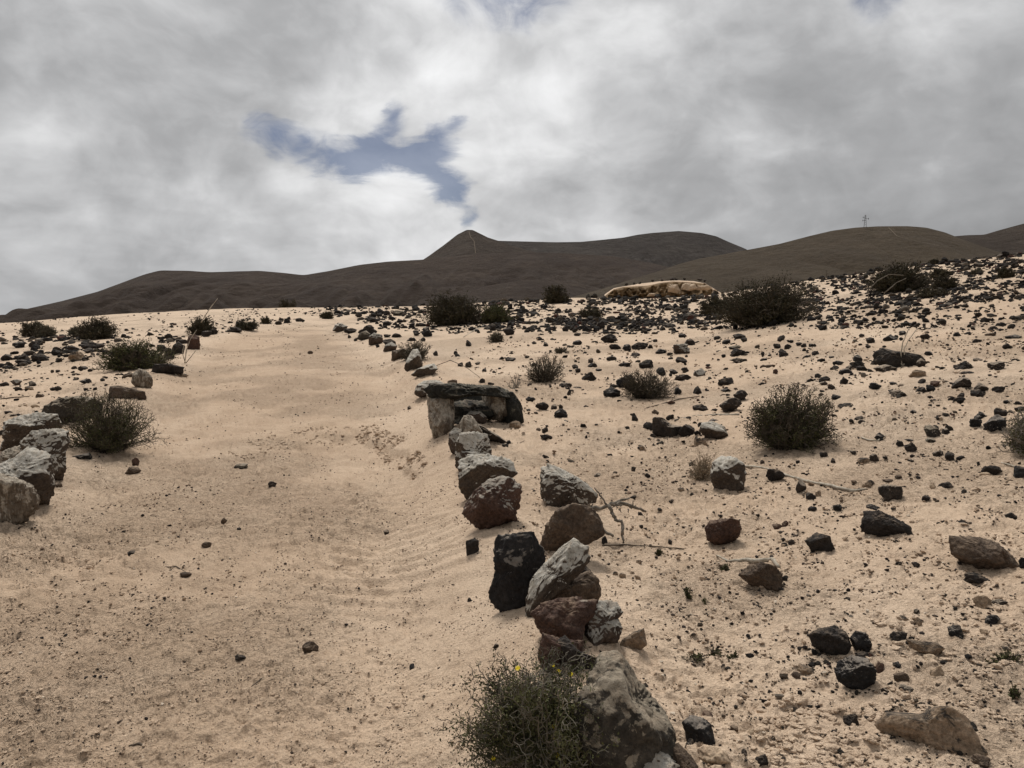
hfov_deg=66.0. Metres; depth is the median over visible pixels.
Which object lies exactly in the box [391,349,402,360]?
rock
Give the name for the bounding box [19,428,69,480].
boulder
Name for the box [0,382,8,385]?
stone
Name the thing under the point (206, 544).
stone
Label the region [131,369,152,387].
rock
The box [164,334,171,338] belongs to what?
stone
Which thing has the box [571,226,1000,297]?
hills
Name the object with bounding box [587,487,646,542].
dead branch
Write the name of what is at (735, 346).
stone
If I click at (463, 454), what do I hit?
rock
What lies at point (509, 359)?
stone
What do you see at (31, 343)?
stone
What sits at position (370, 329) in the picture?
stone
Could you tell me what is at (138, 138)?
sky
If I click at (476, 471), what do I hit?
boulder
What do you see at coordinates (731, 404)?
stone
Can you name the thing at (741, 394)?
stone
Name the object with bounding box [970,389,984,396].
stone
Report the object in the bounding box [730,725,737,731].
stone
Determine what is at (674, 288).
boulder
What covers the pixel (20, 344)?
stone
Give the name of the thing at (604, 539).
stone
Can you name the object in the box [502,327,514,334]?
stone
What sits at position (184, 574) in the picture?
stone
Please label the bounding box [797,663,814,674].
stone
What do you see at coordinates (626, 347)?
stone
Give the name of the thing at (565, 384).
stone
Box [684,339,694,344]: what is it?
stone
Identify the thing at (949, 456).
stone
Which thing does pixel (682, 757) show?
rock
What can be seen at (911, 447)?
stone
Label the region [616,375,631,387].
stone
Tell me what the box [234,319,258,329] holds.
bush
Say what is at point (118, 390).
rock
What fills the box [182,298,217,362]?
dry plant
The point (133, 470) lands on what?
stone
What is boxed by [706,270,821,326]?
bush
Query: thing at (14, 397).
stick
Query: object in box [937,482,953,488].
stone
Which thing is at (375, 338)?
rock
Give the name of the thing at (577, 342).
stone
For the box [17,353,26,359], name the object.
stone
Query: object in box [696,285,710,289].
boulder
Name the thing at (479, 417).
rock
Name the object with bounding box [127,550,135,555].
stone
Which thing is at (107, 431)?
bush
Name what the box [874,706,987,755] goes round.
boulder
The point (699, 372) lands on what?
stone
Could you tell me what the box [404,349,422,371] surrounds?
rock
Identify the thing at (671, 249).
hills
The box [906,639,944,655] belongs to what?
rock
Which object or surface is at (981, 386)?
stone
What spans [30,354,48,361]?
stone
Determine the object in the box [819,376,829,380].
stone
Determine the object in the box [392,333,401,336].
stone
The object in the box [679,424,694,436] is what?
stone
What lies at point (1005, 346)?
stone
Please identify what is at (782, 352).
stone
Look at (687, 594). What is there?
sprig
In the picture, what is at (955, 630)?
stone
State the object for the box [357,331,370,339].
rock
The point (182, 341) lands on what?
stone
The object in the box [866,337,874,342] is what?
stone
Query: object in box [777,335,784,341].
stone
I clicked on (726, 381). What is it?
stone
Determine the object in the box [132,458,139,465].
stone
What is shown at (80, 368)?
stone
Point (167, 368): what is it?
rock
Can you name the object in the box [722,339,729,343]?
stone
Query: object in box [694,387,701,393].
stone
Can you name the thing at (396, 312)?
stone
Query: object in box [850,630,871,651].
rock
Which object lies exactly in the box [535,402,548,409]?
stone
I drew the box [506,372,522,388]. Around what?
sapling
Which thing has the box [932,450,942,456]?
stone
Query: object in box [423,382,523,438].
hollow rock
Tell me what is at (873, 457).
stone
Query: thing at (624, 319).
loose stones
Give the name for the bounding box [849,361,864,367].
stone
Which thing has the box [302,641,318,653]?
stone
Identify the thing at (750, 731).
stone
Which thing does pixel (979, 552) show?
boulder
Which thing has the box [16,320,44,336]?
bush
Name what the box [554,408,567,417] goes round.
stone
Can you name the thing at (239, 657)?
stone
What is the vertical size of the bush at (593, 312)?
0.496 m
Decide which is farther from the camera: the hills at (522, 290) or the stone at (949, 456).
the hills at (522, 290)
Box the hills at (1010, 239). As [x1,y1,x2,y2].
[955,224,1023,253]
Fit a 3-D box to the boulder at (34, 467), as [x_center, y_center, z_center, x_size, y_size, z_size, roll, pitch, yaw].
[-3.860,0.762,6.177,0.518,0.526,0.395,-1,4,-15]
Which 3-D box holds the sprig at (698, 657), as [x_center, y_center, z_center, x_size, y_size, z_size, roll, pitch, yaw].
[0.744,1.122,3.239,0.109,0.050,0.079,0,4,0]
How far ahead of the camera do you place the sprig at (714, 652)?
3.25 m
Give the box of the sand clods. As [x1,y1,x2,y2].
[1,424,1023,767]
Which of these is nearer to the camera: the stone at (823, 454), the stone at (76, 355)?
the stone at (823, 454)
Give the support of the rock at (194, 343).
on the ground
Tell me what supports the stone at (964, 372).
on the ground
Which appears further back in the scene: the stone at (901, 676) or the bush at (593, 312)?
the bush at (593, 312)
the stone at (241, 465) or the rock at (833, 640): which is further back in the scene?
the stone at (241, 465)
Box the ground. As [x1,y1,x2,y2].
[0,254,1023,767]
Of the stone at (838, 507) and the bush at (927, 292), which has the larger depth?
the bush at (927, 292)
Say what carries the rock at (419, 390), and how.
on the ground
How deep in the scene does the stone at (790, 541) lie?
4.37 m
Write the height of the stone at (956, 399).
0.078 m
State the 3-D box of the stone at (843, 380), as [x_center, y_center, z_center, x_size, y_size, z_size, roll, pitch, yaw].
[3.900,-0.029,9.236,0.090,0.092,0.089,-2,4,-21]
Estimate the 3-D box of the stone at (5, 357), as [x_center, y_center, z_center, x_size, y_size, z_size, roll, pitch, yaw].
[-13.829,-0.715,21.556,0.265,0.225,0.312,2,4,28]
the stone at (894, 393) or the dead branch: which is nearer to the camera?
the dead branch
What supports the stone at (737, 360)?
on the ground
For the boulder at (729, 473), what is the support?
on the ground
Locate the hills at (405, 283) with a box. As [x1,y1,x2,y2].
[0,252,668,322]
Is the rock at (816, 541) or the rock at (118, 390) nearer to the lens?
the rock at (816, 541)
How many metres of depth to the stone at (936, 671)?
2.86 m
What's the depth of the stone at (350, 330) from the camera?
28.17 m
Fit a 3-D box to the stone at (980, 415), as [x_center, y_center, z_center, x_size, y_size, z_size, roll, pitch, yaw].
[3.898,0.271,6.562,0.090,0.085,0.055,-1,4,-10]
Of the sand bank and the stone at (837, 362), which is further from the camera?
the sand bank
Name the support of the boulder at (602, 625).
on the ground
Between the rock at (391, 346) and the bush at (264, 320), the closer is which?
the rock at (391, 346)
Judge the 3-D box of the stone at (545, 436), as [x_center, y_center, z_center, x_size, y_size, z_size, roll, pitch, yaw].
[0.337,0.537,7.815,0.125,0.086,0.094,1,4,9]
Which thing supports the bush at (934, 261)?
on the ground
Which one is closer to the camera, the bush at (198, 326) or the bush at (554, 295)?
the bush at (198, 326)
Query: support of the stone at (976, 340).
on the ground
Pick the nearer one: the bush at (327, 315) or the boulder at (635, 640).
the boulder at (635, 640)
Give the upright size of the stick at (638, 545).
0.018 m
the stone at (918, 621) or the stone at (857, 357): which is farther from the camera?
the stone at (857, 357)
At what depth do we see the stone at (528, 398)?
10.31 m
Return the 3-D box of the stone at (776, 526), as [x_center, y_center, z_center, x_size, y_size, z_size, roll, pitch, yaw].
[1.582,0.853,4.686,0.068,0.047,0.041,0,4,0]
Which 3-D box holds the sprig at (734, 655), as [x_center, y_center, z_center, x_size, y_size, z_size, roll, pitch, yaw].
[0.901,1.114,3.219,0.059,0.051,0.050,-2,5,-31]
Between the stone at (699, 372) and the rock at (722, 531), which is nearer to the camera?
the rock at (722, 531)
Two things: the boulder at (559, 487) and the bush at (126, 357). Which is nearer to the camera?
the boulder at (559, 487)
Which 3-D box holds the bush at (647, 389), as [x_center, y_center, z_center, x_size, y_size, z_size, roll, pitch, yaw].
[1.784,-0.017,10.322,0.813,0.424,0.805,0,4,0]
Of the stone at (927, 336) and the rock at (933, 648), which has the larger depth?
the stone at (927, 336)
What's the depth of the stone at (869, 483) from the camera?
5.21 m
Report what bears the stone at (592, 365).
on the ground
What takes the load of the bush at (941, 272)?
on the ground
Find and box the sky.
[0,0,1023,314]
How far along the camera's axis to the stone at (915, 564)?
3.82 m
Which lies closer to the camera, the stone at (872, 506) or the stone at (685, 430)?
the stone at (872, 506)
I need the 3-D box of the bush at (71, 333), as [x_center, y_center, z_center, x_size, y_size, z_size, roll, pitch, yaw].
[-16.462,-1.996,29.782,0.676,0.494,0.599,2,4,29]
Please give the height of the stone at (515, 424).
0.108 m
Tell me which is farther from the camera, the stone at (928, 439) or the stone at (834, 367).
the stone at (834, 367)
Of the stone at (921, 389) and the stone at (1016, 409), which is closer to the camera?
the stone at (1016, 409)
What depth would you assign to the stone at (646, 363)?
13.74 m
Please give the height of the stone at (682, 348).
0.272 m
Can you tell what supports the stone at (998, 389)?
on the ground
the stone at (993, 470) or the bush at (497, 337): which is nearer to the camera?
the stone at (993, 470)
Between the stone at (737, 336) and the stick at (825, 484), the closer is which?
the stick at (825, 484)
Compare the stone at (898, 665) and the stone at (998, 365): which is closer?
the stone at (898, 665)
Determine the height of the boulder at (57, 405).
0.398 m
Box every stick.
[0,396,28,398]
[129,742,146,746]
[436,360,478,376]
[602,544,683,548]
[646,396,698,407]
[675,413,739,419]
[716,555,779,567]
[745,465,865,491]
[861,435,885,440]
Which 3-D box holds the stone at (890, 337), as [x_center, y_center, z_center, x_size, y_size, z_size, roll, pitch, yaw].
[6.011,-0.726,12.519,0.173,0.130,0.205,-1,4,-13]
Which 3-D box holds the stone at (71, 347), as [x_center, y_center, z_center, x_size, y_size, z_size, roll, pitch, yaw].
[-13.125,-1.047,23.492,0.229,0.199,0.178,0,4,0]
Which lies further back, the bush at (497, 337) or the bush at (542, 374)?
the bush at (497, 337)
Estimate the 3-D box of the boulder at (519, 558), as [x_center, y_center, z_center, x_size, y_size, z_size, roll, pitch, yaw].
[0.021,0.901,3.753,0.250,0.410,0.158,-3,5,-35]
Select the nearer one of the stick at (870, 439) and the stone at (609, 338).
the stick at (870, 439)
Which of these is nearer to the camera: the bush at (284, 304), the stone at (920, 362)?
the stone at (920, 362)
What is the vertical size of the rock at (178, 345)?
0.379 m
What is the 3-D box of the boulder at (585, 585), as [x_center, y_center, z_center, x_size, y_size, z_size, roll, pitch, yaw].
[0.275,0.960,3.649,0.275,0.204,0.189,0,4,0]
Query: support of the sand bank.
on the ground
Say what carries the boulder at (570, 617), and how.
on the ground
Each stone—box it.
[0,354,13,360]
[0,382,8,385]
[10,379,21,384]
[12,341,24,347]
[15,359,32,364]
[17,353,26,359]
[23,350,34,354]
[28,341,38,347]
[29,381,36,385]
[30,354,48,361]
[51,349,59,355]
[67,346,75,349]
[68,351,83,359]
[72,453,92,458]
[78,366,87,370]
[79,379,91,383]
[80,342,104,348]
[83,348,93,352]
[122,372,132,378]
[125,467,140,473]
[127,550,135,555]
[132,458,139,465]
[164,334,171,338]
[164,348,174,358]
[176,339,187,343]
[180,572,191,577]
[201,331,211,336]
[201,541,211,547]
[225,327,241,331]
[234,463,247,468]
[235,654,245,660]
[268,481,276,486]
[295,318,304,321]
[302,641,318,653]
[343,328,356,332]
[358,325,376,334]
[369,317,375,321]
[382,321,390,325]
[383,339,395,344]
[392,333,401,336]
[393,310,402,315]
[422,327,431,336]
[465,361,471,367]
[466,538,478,555]
[490,325,495,330]
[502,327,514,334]
[505,357,515,360]
[509,421,520,428]
[526,396,534,401]
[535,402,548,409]
[540,434,551,439]
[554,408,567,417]
[559,382,571,387]
[572,340,581,344]
[582,324,588,330]
[582,372,596,380]
[588,363,596,366]
[597,321,604,327]
[601,333,617,342]
[602,536,607,543]
[603,387,620,396]
[606,356,616,360]
[609,344,620,348]
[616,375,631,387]
[619,362,630,366]
[619,573,625,577]
[622,344,630,350]
[631,342,647,349]
[632,413,637,420]
[639,359,652,368]
[643,422,651,429]
[655,349,666,353]
[656,367,665,375]
[666,414,673,420]
[669,369,677,373]
[672,343,689,353]
[674,374,690,380]
[674,387,681,394]
[675,357,686,362]
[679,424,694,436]
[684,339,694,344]
[685,738,694,745]
[693,368,705,376]
[693,404,707,410]
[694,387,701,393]
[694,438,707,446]
[701,710,712,716]
[718,377,732,384]
[719,397,741,411]
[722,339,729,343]
[728,345,740,348]
[730,348,744,356]
[730,358,746,362]
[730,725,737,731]
[733,334,745,338]
[733,390,746,399]
[747,729,755,734]
[755,754,768,765]
[760,365,774,367]
[766,469,784,480]
[772,523,782,529]
[773,343,780,348]
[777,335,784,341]
[778,349,787,356]
[782,575,787,580]
[784,344,791,349]
[788,539,794,544]
[791,671,799,678]
[795,479,805,492]
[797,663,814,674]
[806,492,815,499]
[808,506,816,510]
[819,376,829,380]
[819,452,827,456]
[827,384,834,389]
[830,365,838,369]
[831,394,840,399]
[832,361,843,364]
[833,504,842,510]
[837,403,853,407]
[839,368,851,374]
[840,378,848,383]
[843,714,858,725]
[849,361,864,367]
[853,354,862,361]
[856,366,867,370]
[857,457,869,463]
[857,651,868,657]
[862,480,874,487]
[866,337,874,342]
[866,504,879,509]
[868,382,881,388]
[869,453,878,461]
[873,364,895,371]
[874,432,884,440]
[876,661,883,672]
[878,484,902,501]
[881,687,888,692]
[882,334,897,340]
[889,390,907,396]
[889,631,907,640]
[893,662,900,667]
[893,672,909,681]
[896,441,903,446]
[899,684,912,692]
[904,442,916,451]
[908,369,925,376]
[911,562,919,567]
[913,618,921,625]
[916,358,925,366]
[916,387,926,391]
[918,379,925,383]
[920,334,929,338]
[921,495,930,500]
[923,654,938,660]
[924,351,932,355]
[924,425,940,436]
[925,437,935,442]
[926,384,935,391]
[929,665,943,676]
[930,381,940,386]
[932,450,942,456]
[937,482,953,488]
[941,428,949,433]
[945,425,952,430]
[945,452,954,460]
[947,624,963,638]
[951,377,971,388]
[953,362,972,369]
[953,397,965,402]
[960,371,973,373]
[963,572,989,583]
[969,419,982,426]
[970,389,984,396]
[971,753,990,767]
[972,339,981,342]
[972,595,991,608]
[974,382,988,391]
[974,411,986,418]
[981,465,1000,474]
[983,415,1006,431]
[984,614,999,624]
[987,361,1004,369]
[991,386,1004,392]
[992,599,1007,604]
[994,407,1006,415]
[1002,343,1012,348]
[1004,512,1016,519]
[1005,334,1021,338]
[1013,465,1023,477]
[1014,406,1023,411]
[1018,557,1023,568]
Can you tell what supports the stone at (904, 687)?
on the ground
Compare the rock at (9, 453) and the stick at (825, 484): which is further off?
the rock at (9, 453)
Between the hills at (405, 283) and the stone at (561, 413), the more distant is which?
the hills at (405, 283)
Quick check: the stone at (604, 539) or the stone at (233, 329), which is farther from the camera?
the stone at (233, 329)
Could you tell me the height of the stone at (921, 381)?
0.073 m
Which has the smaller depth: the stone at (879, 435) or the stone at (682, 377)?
the stone at (879, 435)
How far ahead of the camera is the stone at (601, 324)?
24.31 m
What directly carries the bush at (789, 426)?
on the ground
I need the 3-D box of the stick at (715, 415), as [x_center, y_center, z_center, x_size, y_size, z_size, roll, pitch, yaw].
[2.144,0.348,8.672,0.684,0.094,0.264,1,4,14]
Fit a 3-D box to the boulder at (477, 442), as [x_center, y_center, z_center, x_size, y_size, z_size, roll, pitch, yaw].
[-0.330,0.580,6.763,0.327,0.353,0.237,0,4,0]
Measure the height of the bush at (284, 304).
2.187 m
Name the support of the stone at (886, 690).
on the ground
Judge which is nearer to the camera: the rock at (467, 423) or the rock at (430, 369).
the rock at (467, 423)
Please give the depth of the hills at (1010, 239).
861.38 m
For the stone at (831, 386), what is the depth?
8.97 m
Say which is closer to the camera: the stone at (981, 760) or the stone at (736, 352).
the stone at (981, 760)
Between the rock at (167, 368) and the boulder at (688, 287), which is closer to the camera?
the rock at (167, 368)
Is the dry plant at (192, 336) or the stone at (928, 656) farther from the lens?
the dry plant at (192, 336)
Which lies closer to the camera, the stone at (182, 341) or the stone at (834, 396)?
the stone at (834, 396)
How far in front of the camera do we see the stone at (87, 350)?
21.67 m
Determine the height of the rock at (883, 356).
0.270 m
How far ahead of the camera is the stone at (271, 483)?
7.03 m
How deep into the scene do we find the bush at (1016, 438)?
5.43 m
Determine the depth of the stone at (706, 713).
2.78 m
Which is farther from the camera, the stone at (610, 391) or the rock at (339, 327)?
the rock at (339, 327)
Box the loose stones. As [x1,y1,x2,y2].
[0,251,1023,767]
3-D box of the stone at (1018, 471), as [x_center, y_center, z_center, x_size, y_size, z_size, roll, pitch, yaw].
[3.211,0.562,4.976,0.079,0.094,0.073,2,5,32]
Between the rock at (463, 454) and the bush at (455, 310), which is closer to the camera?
the rock at (463, 454)
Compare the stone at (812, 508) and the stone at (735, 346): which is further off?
the stone at (735, 346)
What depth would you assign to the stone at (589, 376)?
12.26 m
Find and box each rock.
[0,445,20,462]
[109,385,146,399]
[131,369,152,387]
[151,363,184,373]
[172,341,184,353]
[187,334,200,348]
[333,323,347,331]
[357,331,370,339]
[368,333,382,344]
[383,342,396,351]
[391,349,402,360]
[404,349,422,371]
[411,363,437,376]
[414,380,444,396]
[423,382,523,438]
[448,428,461,453]
[459,415,482,432]
[459,451,478,459]
[466,411,486,423]
[478,424,505,442]
[644,751,679,767]
[652,417,681,437]
[673,742,697,767]
[682,715,715,745]
[697,745,730,764]
[699,421,727,439]
[704,518,741,544]
[738,562,782,591]
[804,532,834,551]
[808,625,851,654]
[834,655,876,689]
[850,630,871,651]
[860,510,912,536]
[872,348,925,367]
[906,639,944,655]
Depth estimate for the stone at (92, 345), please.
23.41 m
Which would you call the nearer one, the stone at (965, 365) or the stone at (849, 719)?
the stone at (849, 719)
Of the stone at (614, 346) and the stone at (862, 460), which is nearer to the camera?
the stone at (862, 460)
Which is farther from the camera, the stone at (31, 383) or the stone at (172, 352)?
the stone at (172, 352)
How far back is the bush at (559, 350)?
16.79 m
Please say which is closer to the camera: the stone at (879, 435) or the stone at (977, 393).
the stone at (879, 435)
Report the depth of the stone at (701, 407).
9.11 m
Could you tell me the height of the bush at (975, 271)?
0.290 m
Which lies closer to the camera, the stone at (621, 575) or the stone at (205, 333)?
the stone at (621, 575)
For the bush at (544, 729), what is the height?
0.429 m
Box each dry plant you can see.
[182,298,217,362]
[868,274,905,299]
[900,328,917,366]
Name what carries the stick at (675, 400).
on the ground
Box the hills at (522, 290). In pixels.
[418,279,600,305]
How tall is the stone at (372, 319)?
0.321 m
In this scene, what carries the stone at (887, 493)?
on the ground
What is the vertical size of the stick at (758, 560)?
0.060 m
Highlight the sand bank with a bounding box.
[605,280,720,298]
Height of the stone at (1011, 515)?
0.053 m
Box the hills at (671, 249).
[500,231,746,266]
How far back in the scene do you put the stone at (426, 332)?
24.96 m
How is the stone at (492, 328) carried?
on the ground
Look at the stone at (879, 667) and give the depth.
2.97 m
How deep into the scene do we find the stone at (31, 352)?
23.14 m
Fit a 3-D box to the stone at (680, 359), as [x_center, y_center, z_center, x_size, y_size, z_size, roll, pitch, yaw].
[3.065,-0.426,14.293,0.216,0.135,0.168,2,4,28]
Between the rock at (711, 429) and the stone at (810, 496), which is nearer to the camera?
the stone at (810, 496)
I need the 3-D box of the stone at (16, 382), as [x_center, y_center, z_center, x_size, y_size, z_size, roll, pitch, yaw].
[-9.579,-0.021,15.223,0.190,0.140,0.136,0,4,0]
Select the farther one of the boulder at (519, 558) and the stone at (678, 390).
the stone at (678, 390)
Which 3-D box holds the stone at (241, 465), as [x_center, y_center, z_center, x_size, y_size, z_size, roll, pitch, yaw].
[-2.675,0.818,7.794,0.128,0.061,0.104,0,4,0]
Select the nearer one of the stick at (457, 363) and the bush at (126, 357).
the stick at (457, 363)
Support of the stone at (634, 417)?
on the ground
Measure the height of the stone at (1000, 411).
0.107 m
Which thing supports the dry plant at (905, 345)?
on the ground
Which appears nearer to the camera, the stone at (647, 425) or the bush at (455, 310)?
the stone at (647, 425)
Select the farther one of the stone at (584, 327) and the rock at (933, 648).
the stone at (584, 327)
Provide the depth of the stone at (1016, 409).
6.58 m
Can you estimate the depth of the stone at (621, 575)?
4.16 m
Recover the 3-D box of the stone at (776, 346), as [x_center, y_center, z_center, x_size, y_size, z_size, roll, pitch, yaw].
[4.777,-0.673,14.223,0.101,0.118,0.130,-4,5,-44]
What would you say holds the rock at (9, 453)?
on the ground
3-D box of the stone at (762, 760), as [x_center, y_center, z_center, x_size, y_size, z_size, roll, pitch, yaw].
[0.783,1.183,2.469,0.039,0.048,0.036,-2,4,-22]
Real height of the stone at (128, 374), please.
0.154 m
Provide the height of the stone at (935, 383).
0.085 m
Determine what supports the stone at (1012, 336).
on the ground
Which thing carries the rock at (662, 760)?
on the ground
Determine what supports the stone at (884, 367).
on the ground
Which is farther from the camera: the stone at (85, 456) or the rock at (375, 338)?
the rock at (375, 338)
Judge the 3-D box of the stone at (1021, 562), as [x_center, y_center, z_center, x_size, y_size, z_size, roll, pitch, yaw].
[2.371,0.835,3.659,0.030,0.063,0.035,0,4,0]
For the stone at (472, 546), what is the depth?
4.43 m
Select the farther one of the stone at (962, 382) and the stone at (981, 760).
the stone at (962, 382)
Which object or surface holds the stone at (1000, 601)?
on the ground
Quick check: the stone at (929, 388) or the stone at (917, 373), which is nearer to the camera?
the stone at (929, 388)
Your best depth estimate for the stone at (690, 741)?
2.55 m
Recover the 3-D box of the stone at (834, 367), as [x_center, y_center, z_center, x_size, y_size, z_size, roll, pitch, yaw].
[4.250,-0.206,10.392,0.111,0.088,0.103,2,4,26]
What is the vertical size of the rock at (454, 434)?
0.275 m
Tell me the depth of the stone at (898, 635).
3.15 m
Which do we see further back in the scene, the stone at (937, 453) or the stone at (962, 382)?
the stone at (962, 382)
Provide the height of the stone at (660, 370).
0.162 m
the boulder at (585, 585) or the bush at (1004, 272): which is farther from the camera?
the bush at (1004, 272)
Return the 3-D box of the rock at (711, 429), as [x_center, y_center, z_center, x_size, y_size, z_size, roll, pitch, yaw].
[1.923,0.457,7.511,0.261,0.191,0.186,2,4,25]
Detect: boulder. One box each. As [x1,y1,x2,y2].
[0,447,55,504]
[0,473,40,524]
[2,412,61,448]
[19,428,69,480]
[42,396,97,423]
[455,431,491,467]
[457,453,517,499]
[462,475,521,529]
[488,531,545,612]
[525,538,590,616]
[530,596,597,639]
[538,633,584,668]
[540,463,597,506]
[540,503,604,551]
[551,570,600,599]
[557,635,595,671]
[574,650,676,767]
[584,600,622,645]
[620,628,646,649]
[668,284,679,292]
[681,283,696,290]
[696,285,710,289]
[710,456,746,490]
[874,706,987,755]
[949,535,1018,568]
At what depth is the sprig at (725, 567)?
4.14 m
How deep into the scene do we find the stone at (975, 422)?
6.32 m
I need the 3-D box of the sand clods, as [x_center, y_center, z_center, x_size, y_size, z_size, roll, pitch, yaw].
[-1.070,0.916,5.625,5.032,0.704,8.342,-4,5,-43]
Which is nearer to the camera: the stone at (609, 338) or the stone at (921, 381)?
the stone at (921, 381)
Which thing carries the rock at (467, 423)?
on the ground
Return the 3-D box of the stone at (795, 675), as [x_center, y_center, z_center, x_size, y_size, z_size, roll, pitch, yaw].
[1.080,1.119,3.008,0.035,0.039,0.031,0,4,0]
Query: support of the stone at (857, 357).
on the ground
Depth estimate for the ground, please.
4.93 m
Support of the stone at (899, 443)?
on the ground
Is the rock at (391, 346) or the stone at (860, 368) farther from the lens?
the rock at (391, 346)
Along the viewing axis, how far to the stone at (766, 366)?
11.89 m
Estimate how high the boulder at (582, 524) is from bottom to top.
0.353 m
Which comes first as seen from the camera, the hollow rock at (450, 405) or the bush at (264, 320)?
the hollow rock at (450, 405)
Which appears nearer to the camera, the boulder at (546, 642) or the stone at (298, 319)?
the boulder at (546, 642)
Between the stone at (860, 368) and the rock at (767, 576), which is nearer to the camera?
the rock at (767, 576)
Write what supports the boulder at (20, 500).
on the ground
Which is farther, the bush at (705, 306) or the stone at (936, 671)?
the bush at (705, 306)
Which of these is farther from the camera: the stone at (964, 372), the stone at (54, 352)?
the stone at (54, 352)
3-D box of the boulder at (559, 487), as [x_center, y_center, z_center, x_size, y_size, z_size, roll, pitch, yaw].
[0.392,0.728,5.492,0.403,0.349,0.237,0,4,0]
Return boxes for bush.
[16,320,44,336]
[29,324,57,337]
[40,388,170,453]
[65,325,78,336]
[70,314,120,339]
[88,335,179,371]
[186,314,218,334]
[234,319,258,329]
[260,315,272,323]
[277,298,296,307]
[319,311,333,318]
[397,339,432,360]
[419,288,485,325]
[436,638,619,767]
[480,301,516,322]
[486,330,503,342]
[523,353,566,382]
[541,285,570,303]
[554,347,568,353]
[575,307,605,317]
[617,367,678,398]
[697,295,729,314]
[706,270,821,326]
[739,382,844,453]
[862,259,932,292]
[913,287,953,297]
[927,258,940,264]
[928,266,953,277]
[928,274,961,289]
[969,268,983,274]
[995,266,1015,278]
[997,407,1023,455]
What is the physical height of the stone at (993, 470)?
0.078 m
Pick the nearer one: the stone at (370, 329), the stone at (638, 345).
the stone at (638, 345)
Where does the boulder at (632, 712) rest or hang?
on the ground
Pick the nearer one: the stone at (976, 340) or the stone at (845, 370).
the stone at (845, 370)
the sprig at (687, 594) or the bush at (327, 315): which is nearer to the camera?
the sprig at (687, 594)
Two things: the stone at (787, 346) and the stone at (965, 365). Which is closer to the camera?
the stone at (965, 365)
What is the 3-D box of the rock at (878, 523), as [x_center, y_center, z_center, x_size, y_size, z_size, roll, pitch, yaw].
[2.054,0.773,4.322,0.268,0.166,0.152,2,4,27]
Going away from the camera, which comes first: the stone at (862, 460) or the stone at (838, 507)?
the stone at (838, 507)
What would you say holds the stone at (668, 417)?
on the ground
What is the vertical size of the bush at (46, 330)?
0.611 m
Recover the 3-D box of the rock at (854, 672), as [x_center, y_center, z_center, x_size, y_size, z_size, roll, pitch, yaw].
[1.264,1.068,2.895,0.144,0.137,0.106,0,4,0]
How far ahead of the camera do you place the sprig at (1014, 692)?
2.67 m
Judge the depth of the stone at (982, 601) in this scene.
3.33 m
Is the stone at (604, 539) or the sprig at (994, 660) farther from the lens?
the stone at (604, 539)
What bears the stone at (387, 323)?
on the ground
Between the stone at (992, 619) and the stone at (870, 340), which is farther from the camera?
the stone at (870, 340)
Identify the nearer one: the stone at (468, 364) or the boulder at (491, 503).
the boulder at (491, 503)
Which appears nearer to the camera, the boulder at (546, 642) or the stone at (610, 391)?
the boulder at (546, 642)
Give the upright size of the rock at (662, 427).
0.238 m
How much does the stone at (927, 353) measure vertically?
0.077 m
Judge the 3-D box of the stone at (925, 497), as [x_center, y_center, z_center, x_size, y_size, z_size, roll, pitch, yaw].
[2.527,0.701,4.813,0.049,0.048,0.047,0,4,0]
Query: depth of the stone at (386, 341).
22.10 m
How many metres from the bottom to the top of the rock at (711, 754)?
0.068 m
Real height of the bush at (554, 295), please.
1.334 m
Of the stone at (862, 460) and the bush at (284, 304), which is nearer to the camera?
the stone at (862, 460)
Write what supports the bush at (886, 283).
on the ground
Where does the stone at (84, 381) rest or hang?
on the ground
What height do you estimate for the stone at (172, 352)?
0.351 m
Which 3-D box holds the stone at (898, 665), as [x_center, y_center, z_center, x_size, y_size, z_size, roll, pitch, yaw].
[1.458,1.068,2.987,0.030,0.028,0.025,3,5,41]
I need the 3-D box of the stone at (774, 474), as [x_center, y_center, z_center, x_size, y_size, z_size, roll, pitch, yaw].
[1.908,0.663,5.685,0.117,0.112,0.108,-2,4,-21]
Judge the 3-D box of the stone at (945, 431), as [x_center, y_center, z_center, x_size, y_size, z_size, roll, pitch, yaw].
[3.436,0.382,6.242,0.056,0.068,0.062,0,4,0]
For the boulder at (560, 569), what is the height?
0.369 m
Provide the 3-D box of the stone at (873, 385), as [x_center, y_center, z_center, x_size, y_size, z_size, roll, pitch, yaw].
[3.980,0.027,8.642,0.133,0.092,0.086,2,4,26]
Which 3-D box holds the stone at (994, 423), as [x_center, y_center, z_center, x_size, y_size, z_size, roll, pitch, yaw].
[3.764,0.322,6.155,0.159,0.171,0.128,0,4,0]
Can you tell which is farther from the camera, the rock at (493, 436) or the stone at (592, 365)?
the stone at (592, 365)
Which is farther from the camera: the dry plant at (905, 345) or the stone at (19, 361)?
the stone at (19, 361)
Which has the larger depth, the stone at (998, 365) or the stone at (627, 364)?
the stone at (627, 364)
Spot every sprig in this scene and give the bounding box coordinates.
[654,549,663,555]
[683,587,692,598]
[683,651,704,662]
[706,647,724,658]
[717,564,729,571]
[725,650,738,658]
[985,657,1002,664]
[990,647,1023,662]
[1008,685,1021,699]

